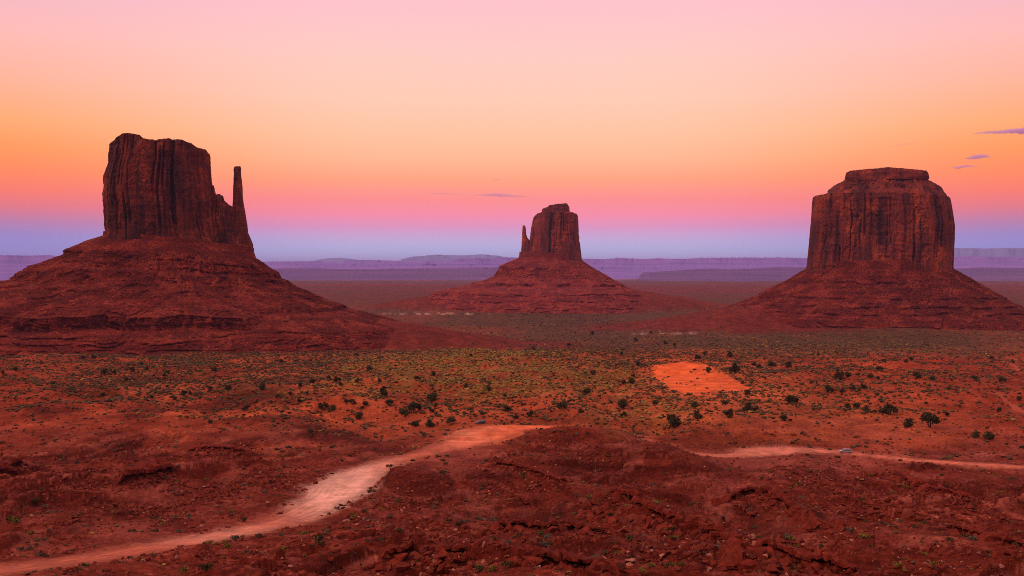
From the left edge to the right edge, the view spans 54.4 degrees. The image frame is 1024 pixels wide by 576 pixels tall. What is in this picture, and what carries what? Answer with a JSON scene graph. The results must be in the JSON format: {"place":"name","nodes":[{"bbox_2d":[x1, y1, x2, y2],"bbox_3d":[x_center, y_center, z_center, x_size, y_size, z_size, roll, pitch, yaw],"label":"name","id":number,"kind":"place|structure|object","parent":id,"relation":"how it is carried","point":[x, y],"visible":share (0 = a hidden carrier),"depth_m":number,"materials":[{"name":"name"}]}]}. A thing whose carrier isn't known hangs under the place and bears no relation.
{"place":"outdoors","nodes":[
{"label":"outdoors","id":0,"kind":"place"},
{"bbox_2d":[0,255,56,279],"bbox_3d":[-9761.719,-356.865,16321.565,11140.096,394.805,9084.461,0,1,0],"label":"mesa hills","id":1,"kind":"structure","parent":0,"point":[11,266],"depth_m":16606.37,"materials":[{"name":"stone"}]},
{"bbox_2d":[264,261,365,268],"bbox_3d":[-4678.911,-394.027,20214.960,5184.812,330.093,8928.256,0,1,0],"label":"mesa hills","id":2,"kind":"structure","parent":0,"point":[280,264],"depth_m":20789.36,"materials":[{"name":"stone"}]},
{"bbox_2d":[315,258,355,262],"bbox_3d":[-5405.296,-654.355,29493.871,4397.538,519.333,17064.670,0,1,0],"label":"mountains","id":3,"kind":"structure","parent":0,"point":[339,260],"depth_m":30421.24,"materials":[{"name":"stone"}]},
{"bbox_2d":[274,267,498,279],"bbox_3d":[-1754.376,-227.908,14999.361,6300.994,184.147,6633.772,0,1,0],"label":"mesa hills","id":4,"kind":"structure","parent":0,"point":[477,273],"depth_m":14590.90,"materials":[{"name":"stone"}]},
{"bbox_2d":[344,260,454,264],"bbox_3d":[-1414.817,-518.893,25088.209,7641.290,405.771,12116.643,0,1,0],"label":"mesa hills","id":5,"kind":"structure","parent":0,"point":[371,262],"depth_m":25922.74,"materials":[{"name":"stone"}]},
{"bbox_2d":[287,263,603,273],"bbox_3d":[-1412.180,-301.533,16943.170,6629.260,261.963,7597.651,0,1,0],"label":"mesa hills","id":6,"kind":"structure","parent":0,"point":[394,266],"depth_m":17412.22,"materials":[{"name":"stone"}]},
{"bbox_2d":[401,254,504,260],"bbox_3d":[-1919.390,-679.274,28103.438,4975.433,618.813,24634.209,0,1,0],"label":"mountains","id":7,"kind":"structure","parent":0,"point":[440,257],"depth_m":29941.51,"materials":[{"name":"stone"}]},
{"bbox_2d":[0,278,1023,575],"bbox_3d":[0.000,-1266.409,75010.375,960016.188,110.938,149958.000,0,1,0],"label":"ground","id":8,"kind":"structure","parent":0,"point":[412,310],"depth_m":395.50,"materials":[{"name":"soil"}]},
{"bbox_2d":[0,456,23,476],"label":"rock ledge","id":9,"kind":"object","parent":8,"relation":"on","point":[6,467],"visible":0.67,"depth_m":317.28,"materials":[{"name":"stone"}]},
{"bbox_2d":[9,516,20,522],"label":"desert shrub","id":10,"kind":"object","parent":8,"relation":"on","point":[13,519],"visible":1,"depth_m":233.29,"materials":[{"name":"yellow plant"}]},
{"bbox_2d":[118,457,175,485],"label":"rock ledge","id":11,"kind":"object","parent":8,"relation":"on","point":[160,464],"visible":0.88,"depth_m":321.10,"materials":[{"name":"stone"}]},
{"bbox_2d":[178,566,188,572],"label":"desert shrub","id":12,"kind":"object","parent":8,"relation":"on","point":[184,569],"visible":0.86,"depth_m":143.08,"materials":[{"name":"yellow plant"}]},
{"bbox_2d":[0,133,401,356],"bbox_3d":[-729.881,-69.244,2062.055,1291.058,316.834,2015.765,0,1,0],"label":"butte","id":13,"kind":"object","parent":8,"relation":"on","point":[167,261],"visible":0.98,"depth_m":1314.78,"materials":[{"name":"stone"}]},
{"bbox_2d":[199,563,212,570],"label":"desert shrub","id":14,"kind":"object","parent":8,"relation":"on","point":[206,566],"visible":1,"depth_m":132.78,"materials":[{"name":"green plant"}]},
{"bbox_2d":[188,444,249,450],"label":"rock ledge","id":15,"kind":"object","parent":8,"relation":"on","point":[236,447],"visible":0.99,"depth_m":384.70,"materials":[{"name":"stone"}]},
{"bbox_2d":[311,534,323,541],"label":"desert shrub","id":16,"kind":"object","parent":8,"relation":"on","point":[320,537],"visible":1,"depth_m":185.30,"materials":[{"name":"green plant"}]},
{"bbox_2d":[355,412,363,418],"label":"juniper tree","id":17,"kind":"object","parent":8,"relation":"on","point":[359,415],"visible":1,"depth_m":500.93,"materials":[{"name":"green plant"}]},
{"bbox_2d":[373,563,384,571],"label":"boulder","id":18,"kind":"object","parent":8,"relation":"on","point":[380,567],"visible":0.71,"depth_m":156.98,"materials":[{"name":"stone"}]},
{"bbox_2d":[387,558,400,565],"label":"boulder","id":19,"kind":"object","parent":8,"relation":"on","point":[394,561],"visible":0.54,"depth_m":159.46,"materials":[{"name":"stone"}]},
{"bbox_2d":[393,561,408,572],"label":"boulder","id":20,"kind":"object","parent":8,"relation":"on","point":[402,566],"visible":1,"depth_m":155.88,"materials":[{"name":"stone"}]},
{"bbox_2d":[394,553,407,561],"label":"boulder","id":21,"kind":"object","parent":8,"relation":"on","point":[400,556],"visible":0.96,"depth_m":159.92,"materials":[{"name":"stone"}]},
{"bbox_2d":[398,408,409,417],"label":"juniper tree","id":22,"kind":"object","parent":8,"relation":"on","point":[404,412],"visible":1,"depth_m":496.38,"materials":[{"name":"green plant"}]},
{"bbox_2d":[410,420,418,426],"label":"juniper tree","id":23,"kind":"object","parent":8,"relation":"on","point":[415,423],"visible":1,"depth_m":467.19,"materials":[{"name":"green plant"}]},
{"bbox_2d":[407,400,422,412],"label":"juniper tree","id":24,"kind":"object","parent":8,"relation":"on","point":[412,406],"visible":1,"depth_m":508.20,"materials":[{"name":"green plant"}]},
{"bbox_2d":[376,539,475,559],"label":"rock ledge","id":25,"kind":"object","parent":8,"relation":"on","point":[409,546],"visible":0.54,"depth_m":161.08,"materials":[{"name":"stone"}]},
{"bbox_2d":[425,419,435,426],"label":"juniper tree","id":26,"kind":"object","parent":8,"relation":"on","point":[429,422],"visible":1,"depth_m":461.83,"materials":[{"name":"green plant"}]},
{"bbox_2d":[426,392,437,400],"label":"juniper tree","id":27,"kind":"object","parent":8,"relation":"on","point":[433,395],"visible":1,"depth_m":550.75,"materials":[{"name":"green plant"}]},
{"bbox_2d":[434,552,449,558],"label":"boulder","id":28,"kind":"object","parent":8,"relation":"on","point":[442,555],"visible":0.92,"depth_m":158.62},
{"bbox_2d":[437,561,447,572],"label":"boulder","id":29,"kind":"object","parent":8,"relation":"on","point":[440,568],"visible":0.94,"depth_m":156.76,"materials":[{"name":"stone"}]},
{"bbox_2d":[445,417,455,424],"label":"juniper tree","id":30,"kind":"object","parent":8,"relation":"on","point":[449,420],"visible":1,"depth_m":459.88,"materials":[{"name":"green plant"}]},
{"bbox_2d":[451,557,466,562],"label":"boulder","id":31,"kind":"object","parent":8,"relation":"on","point":[458,559],"visible":1,"depth_m":156.71,"materials":[{"name":"stone"}]},
{"bbox_2d":[473,564,485,572],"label":"desert shrub","id":32,"kind":"object","parent":8,"relation":"on","point":[479,568],"visible":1,"depth_m":143.85,"materials":[{"name":"green plant"}]},
{"bbox_2d":[477,531,486,537],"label":"boulder","id":33,"kind":"object","parent":8,"relation":"on","point":[482,534],"visible":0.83,"depth_m":192.56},
{"bbox_2d":[489,522,500,529],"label":"boulder","id":34,"kind":"object","parent":8,"relation":"on","point":[496,525],"visible":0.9,"depth_m":200.91,"materials":[{"name":"stone"}]},
{"bbox_2d":[498,531,512,537],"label":"boulder","id":35,"kind":"object","parent":8,"relation":"on","point":[505,535],"visible":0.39,"depth_m":186.07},
{"bbox_2d":[501,560,514,567],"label":"desert shrub","id":36,"kind":"object","parent":8,"relation":"on","point":[505,564],"visible":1,"depth_m":146.21,"materials":[{"name":"green plant"}]},
{"bbox_2d":[503,522,513,532],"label":"boulder","id":37,"kind":"object","parent":8,"relation":"on","point":[508,528],"visible":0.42,"depth_m":199.28,"materials":[{"name":"stone"}]},
{"bbox_2d":[0,421,1023,575],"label":"rubble","id":38,"kind":"object","parent":8,"relation":"on","point":[160,510],"visible":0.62,"depth_m":240.86,"materials":[{"name":"stone"}]},
{"bbox_2d":[0,306,1023,575],"bbox_3d":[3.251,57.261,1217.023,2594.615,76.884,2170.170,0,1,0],"label":"scrub","id":39,"kind":"object","parent":8,"relation":"on","point":[382,358],"visible":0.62,"depth_m":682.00,"materials":[{"name":"plant"}]},
{"bbox_2d":[507,556,519,567],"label":"boulder","id":40,"kind":"object","parent":8,"relation":"on","point":[515,560],"visible":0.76,"depth_m":146.69,"materials":[{"name":"stone"}]},
{"bbox_2d":[522,556,543,564],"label":"boulder","id":41,"kind":"object","parent":8,"relation":"on","point":[534,560],"visible":0.96,"depth_m":155.31,"materials":[{"name":"stone"}]},
{"bbox_2d":[495,461,574,481],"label":"rock ledge","id":42,"kind":"object","parent":8,"relation":"on","point":[542,472],"visible":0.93,"depth_m":286.82,"materials":[{"name":"stone"}]},
{"bbox_2d":[428,203,642,313],"bbox_3d":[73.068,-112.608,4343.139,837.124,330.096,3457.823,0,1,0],"label":"butte","id":43,"kind":"object","parent":8,"relation":"on","point":[548,270],"visible":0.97,"depth_m":2836.24,"materials":[{"name":"stone"}]},
{"bbox_2d":[539,539,551,547],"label":"desert shrub","id":44,"kind":"object","parent":8,"relation":"on","point":[545,544],"visible":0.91,"depth_m":178.16,"materials":[{"name":"green plant"}]},
{"bbox_2d":[542,533,551,538],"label":"desert shrub","id":45,"kind":"object","parent":8,"relation":"on","point":[546,536],"visible":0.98,"depth_m":185.81,"materials":[{"name":"green plant"}]},
{"bbox_2d":[493,518,609,534],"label":"rock ledge","id":46,"kind":"object","parent":8,"relation":"on","point":[529,524],"visible":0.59,"depth_m":197.65,"materials":[{"name":"stone"}]},
{"bbox_2d":[546,526,558,532],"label":"boulder","id":47,"kind":"object","parent":8,"relation":"on","point":[552,529],"visible":0.91,"depth_m":191.21,"materials":[{"name":"stone"}]},
{"bbox_2d":[556,400,567,408],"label":"juniper tree","id":48,"kind":"object","parent":8,"relation":"on","point":[560,405],"visible":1,"depth_m":481.81,"materials":[{"name":"green plant"}]},
{"bbox_2d":[528,545,630,573],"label":"rock ledge","id":49,"kind":"object","parent":8,"relation":"on","point":[556,554],"visible":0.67,"depth_m":155.43,"materials":[{"name":"stone"}]},
{"bbox_2d":[582,502,590,509],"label":"boulder","id":50,"kind":"object","parent":8,"relation":"on","point":[585,505],"visible":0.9,"depth_m":224.08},
{"bbox_2d":[581,525,592,535],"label":"boulder","id":51,"kind":"object","parent":8,"relation":"on","point":[586,528],"visible":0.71,"depth_m":183.28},
{"bbox_2d":[589,563,599,570],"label":"boulder","id":52,"kind":"object","parent":8,"relation":"on","point":[594,567],"visible":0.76,"depth_m":146.12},
{"bbox_2d":[600,565,608,572],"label":"boulder","id":53,"kind":"object","parent":8,"relation":"on","point":[603,569],"visible":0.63,"depth_m":145.17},
{"bbox_2d":[602,522,611,529],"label":"boulder","id":54,"kind":"object","parent":8,"relation":"on","point":[606,525],"visible":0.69,"depth_m":201.59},
{"bbox_2d":[608,516,616,523],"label":"boulder","id":55,"kind":"object","parent":8,"relation":"on","point":[612,519],"visible":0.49,"depth_m":205.46,"materials":[{"name":"stone"}]},
{"bbox_2d":[609,561,619,575],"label":"boulder","id":56,"kind":"object","parent":8,"relation":"on","point":[612,565],"visible":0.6,"depth_m":146.94,"materials":[{"name":"stone"}]},
{"bbox_2d":[612,494,624,503],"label":"boulder","id":57,"kind":"object","parent":8,"relation":"on","point":[619,498],"visible":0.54,"depth_m":218.45,"materials":[{"name":"stone"}]},
{"bbox_2d":[616,398,628,407],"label":"juniper tree","id":58,"kind":"object","parent":8,"relation":"on","point":[621,403],"visible":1,"depth_m":536.93,"materials":[{"name":"green plant"}]},
{"bbox_2d":[619,508,629,516],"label":"boulder","id":59,"kind":"object","parent":8,"relation":"on","point":[624,512],"visible":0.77,"depth_m":205.60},
{"bbox_2d":[639,523,651,530],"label":"boulder","id":60,"kind":"object","parent":8,"relation":"on","point":[646,525],"visible":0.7,"depth_m":194.82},
{"bbox_2d":[650,519,658,526],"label":"boulder","id":61,"kind":"object","parent":8,"relation":"on","point":[655,522],"visible":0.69,"depth_m":195.09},
{"bbox_2d":[659,530,669,535],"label":"boulder","id":62,"kind":"object","parent":8,"relation":"on","point":[663,532],"visible":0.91,"depth_m":188.68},
{"bbox_2d":[666,538,677,545],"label":"boulder","id":63,"kind":"object","parent":8,"relation":"on","point":[670,542],"visible":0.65,"depth_m":170.95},
{"bbox_2d":[666,414,677,420],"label":"juniper tree","id":64,"kind":"object","parent":8,"relation":"on","point":[670,416],"visible":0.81,"depth_m":441.10,"materials":[{"name":"green plant"}]},
{"bbox_2d":[373,295,976,342],"bbox_3d":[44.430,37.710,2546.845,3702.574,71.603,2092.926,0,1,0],"label":"scrub","id":65,"kind":"object","parent":8,"relation":"on","point":[593,321],"visible":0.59,"depth_m":2201.24,"materials":[{"name":"plant"}]},
{"bbox_2d":[668,417,681,427],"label":"juniper tree","id":66,"kind":"object","parent":8,"relation":"on","point":[676,421],"visible":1,"depth_m":430.70,"materials":[{"name":"green plant"}]},
{"bbox_2d":[608,486,748,570],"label":"rock ledge","id":67,"kind":"object","parent":8,"relation":"on","point":[731,551],"visible":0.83,"depth_m":177.27,"materials":[{"name":"stone"}]},
{"bbox_2d":[681,543,690,552],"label":"boulder","id":68,"kind":"object","parent":8,"relation":"on","point":[684,547],"visible":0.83,"depth_m":166.83,"materials":[{"name":"stone"}]},
{"bbox_2d":[691,530,698,539],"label":"boulder","id":69,"kind":"object","parent":8,"relation":"on","point":[694,534],"visible":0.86,"depth_m":178.92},
{"bbox_2d":[692,410,702,418],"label":"juniper tree","id":70,"kind":"object","parent":8,"relation":"on","point":[696,414],"visible":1,"depth_m":438.55,"materials":[{"name":"green plant"}]},
{"bbox_2d":[702,533,714,540],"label":"boulder","id":71,"kind":"object","parent":8,"relation":"on","point":[706,536],"visible":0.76,"depth_m":175.50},
{"bbox_2d":[711,498,725,505],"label":"boulder","id":72,"kind":"object","parent":8,"relation":"on","point":[715,501],"visible":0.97,"depth_m":231.23,"materials":[{"name":"stone"}]},
{"bbox_2d":[723,408,733,417],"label":"juniper tree","id":73,"kind":"object","parent":8,"relation":"on","point":[729,412],"visible":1,"depth_m":436.95,"materials":[{"name":"green plant"}]},
{"bbox_2d":[727,362,740,371],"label":"juniper tree","id":74,"kind":"object","parent":8,"relation":"on","point":[734,367],"visible":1,"depth_m":715.04,"materials":[{"name":"green plant"}]},
{"bbox_2d":[738,559,755,570],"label":"boulder","id":75,"kind":"object","parent":8,"relation":"on","point":[746,564],"visible":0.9,"depth_m":151.10,"materials":[{"name":"stone"}]},
{"bbox_2d":[742,402,752,411],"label":"juniper tree","id":76,"kind":"object","parent":8,"relation":"on","point":[747,407],"visible":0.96,"depth_m":469.20,"materials":[{"name":"green plant"}]},
{"bbox_2d":[745,546,755,552],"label":"boulder","id":77,"kind":"object","parent":8,"relation":"on","point":[752,549],"visible":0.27,"depth_m":166.19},
{"bbox_2d":[755,546,767,555],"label":"boulder","id":78,"kind":"object","parent":8,"relation":"on","point":[760,550],"visible":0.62,"depth_m":164.62,"materials":[{"name":"stone"}]},
{"bbox_2d":[720,484,822,533],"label":"rock ledge","id":79,"kind":"object","parent":8,"relation":"on","point":[796,514],"visible":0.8,"depth_m":212.86,"materials":[{"name":"stone"}]},
{"bbox_2d":[763,564,780,573],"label":"boulder","id":80,"kind":"object","parent":8,"relation":"on","point":[771,568],"visible":0.9,"depth_m":150.70,"materials":[{"name":"stone"}]},
{"bbox_2d":[767,499,778,505],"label":"boulder","id":81,"kind":"object","parent":8,"relation":"on","point":[773,502],"visible":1,"depth_m":223.88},
{"bbox_2d":[779,413,787,420],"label":"juniper tree","id":82,"kind":"object","parent":8,"relation":"on","point":[784,417],"visible":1,"depth_m":429.61,"materials":[{"name":"green plant"}]},
{"bbox_2d":[778,557,790,566],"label":"boulder","id":83,"kind":"object","parent":8,"relation":"on","point":[786,561],"visible":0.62,"depth_m":160.32,"materials":[{"name":"stone"}]},
{"bbox_2d":[784,394,799,402],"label":"juniper tree","id":84,"kind":"object","parent":8,"relation":"on","point":[789,398],"visible":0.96,"depth_m":523.68,"materials":[{"name":"green plant"}]},
{"bbox_2d":[749,537,859,571],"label":"rock ledge","id":85,"kind":"object","parent":8,"relation":"on","point":[810,556],"visible":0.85,"depth_m":164.20,"materials":[{"name":"stone"}]},
{"bbox_2d":[809,564,820,572],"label":"boulder","id":86,"kind":"object","parent":8,"relation":"on","point":[816,568],"visible":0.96,"depth_m":160.13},
{"bbox_2d":[812,561,823,568],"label":"boulder","id":87,"kind":"object","parent":8,"relation":"on","point":[818,564],"visible":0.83,"depth_m":161.60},
{"bbox_2d":[825,385,834,391],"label":"juniper tree","id":88,"kind":"object","parent":8,"relation":"on","point":[828,388],"visible":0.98,"depth_m":605.67,"materials":[{"name":"green plant"}]},
{"bbox_2d":[829,565,846,572],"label":"boulder","id":89,"kind":"object","parent":8,"relation":"on","point":[837,567],"visible":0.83,"depth_m":158.50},
{"bbox_2d":[833,519,843,527],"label":"boulder","id":90,"kind":"object","parent":8,"relation":"on","point":[838,523],"visible":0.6,"depth_m":191.03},
{"bbox_2d":[833,371,844,379],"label":"juniper tree","id":91,"kind":"object","parent":8,"relation":"on","point":[839,375],"visible":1,"depth_m":688.35,"materials":[{"name":"green plant"}]},
{"bbox_2d":[857,531,870,538],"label":"desert shrub","id":92,"kind":"object","parent":8,"relation":"on","point":[864,536],"visible":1,"depth_m":181.35,"materials":[{"name":"yellow plant"}]},
{"bbox_2d":[861,405,871,412],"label":"juniper tree","id":93,"kind":"object","parent":8,"relation":"on","point":[866,408],"visible":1,"depth_m":475.22,"materials":[{"name":"green plant"}]},
{"bbox_2d":[724,167,1023,330],"bbox_3d":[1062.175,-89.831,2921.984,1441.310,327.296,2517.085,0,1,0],"label":"butte","id":94,"kind":"object","parent":8,"relation":"on","point":[881,248],"visible":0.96,"depth_m":1879.12,"materials":[{"name":"stone"}]},
{"bbox_2d":[882,403,898,414],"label":"juniper tree","id":95,"kind":"object","parent":8,"relation":"on","point":[888,408],"visible":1,"depth_m":470.19,"materials":[{"name":"green plant"}]},
{"bbox_2d":[903,417,913,427],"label":"juniper tree","id":96,"kind":"object","parent":8,"relation":"on","point":[907,423],"visible":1,"depth_m":423.44,"materials":[{"name":"green plant"}]},
{"bbox_2d":[919,411,941,427],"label":"juniper tree","id":97,"kind":"object","parent":8,"relation":"on","point":[928,417],"visible":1,"depth_m":424.33,"materials":[{"name":"green plant"}]},
{"bbox_2d":[893,470,975,501],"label":"rock ledge","id":98,"kind":"object","parent":8,"relation":"on","point":[922,486],"visible":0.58,"depth_m":290.12,"materials":[{"name":"stone"}]},
{"bbox_2d":[971,431,979,437],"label":"juniper tree","id":99,"kind":"object","parent":8,"relation":"on","point":[975,435],"visible":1,"depth_m":408.44,"materials":[{"name":"green plant"}]},
{"bbox_2d":[947,523,1023,547],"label":"rock ledge","id":100,"kind":"object","parent":8,"relation":"on","point":[981,529],"visible":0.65,"depth_m":179.94,"materials":[{"name":"stone"}]},
{"bbox_2d":[983,431,995,439],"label":"juniper tree","id":101,"kind":"object","parent":8,"relation":"on","point":[988,435],"visible":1,"depth_m":409.09,"materials":[{"name":"green plant"}]},
{"bbox_2d":[992,533,1005,541],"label":"boulder","id":102,"kind":"object","parent":8,"relation":"on","point":[995,534],"visible":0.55,"depth_m":170.67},
{"bbox_2d":[1003,549,1015,555],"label":"boulder","id":103,"kind":"object","parent":8,"relation":"on","point":[1009,552],"visible":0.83,"depth_m":162.44,"materials":[{"name":"stone"}]},
{"bbox_2d":[0,425,1023,574],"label":"dirt road","id":104,"kind":"structure","parent":0,"point":[329,494],"depth_m":309.98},
{"bbox_2d":[838,448,852,452],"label":"moving car","id":105,"kind":"object","parent":104,"relation":"on","point":[846,450],"visible":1,"depth_m":378.81,"materials":[{"name":"purple paint"}]},
{"bbox_2d":[0,0,1023,261],"label":"sky","id":106,"kind":"structure","parent":0,"point":[394,130],"materials":[{"name":"orange"}]},
{"bbox_2d":[455,257,806,278],"bbox_3d":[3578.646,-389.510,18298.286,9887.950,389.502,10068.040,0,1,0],"label":"mesa hills","id":107,"kind":"structure","parent":0,"point":[621,268],"depth_m":18586.49,"materials":[{"name":"stone"}]},
{"bbox_2d":[651,362,749,395],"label":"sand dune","id":108,"kind":"structure","parent":0,"point":[714,379],"depth_m":679.04,"materials":[{"name":"sand"}]},
{"bbox_2d":[640,267,1023,280],"bbox_3d":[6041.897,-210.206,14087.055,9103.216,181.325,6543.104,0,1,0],"label":"mesa hills","id":109,"kind":"structure","parent":0,"point":[974,273],"depth_m":13366.13,"materials":[{"name":"stone"}]},
{"bbox_2d":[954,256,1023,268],"bbox_3d":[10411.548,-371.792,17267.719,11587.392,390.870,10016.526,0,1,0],"label":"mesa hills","id":110,"kind":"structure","parent":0,"point":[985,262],"depth_m":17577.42,"materials":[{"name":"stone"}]},
{"bbox_2d":[954,248,1023,256],"bbox_3d":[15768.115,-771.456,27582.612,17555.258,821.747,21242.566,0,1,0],"label":"mountains","id":111,"kind":"structure","parent":0,"point":[993,252],"depth_m":28623.98,"materials":[{"name":"stone"}]},
{"bbox_2d":[993,357,1023,412],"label":"beaten track","id":112,"kind":"structure","parent":0,"point":[1015,407],"depth_m":561.04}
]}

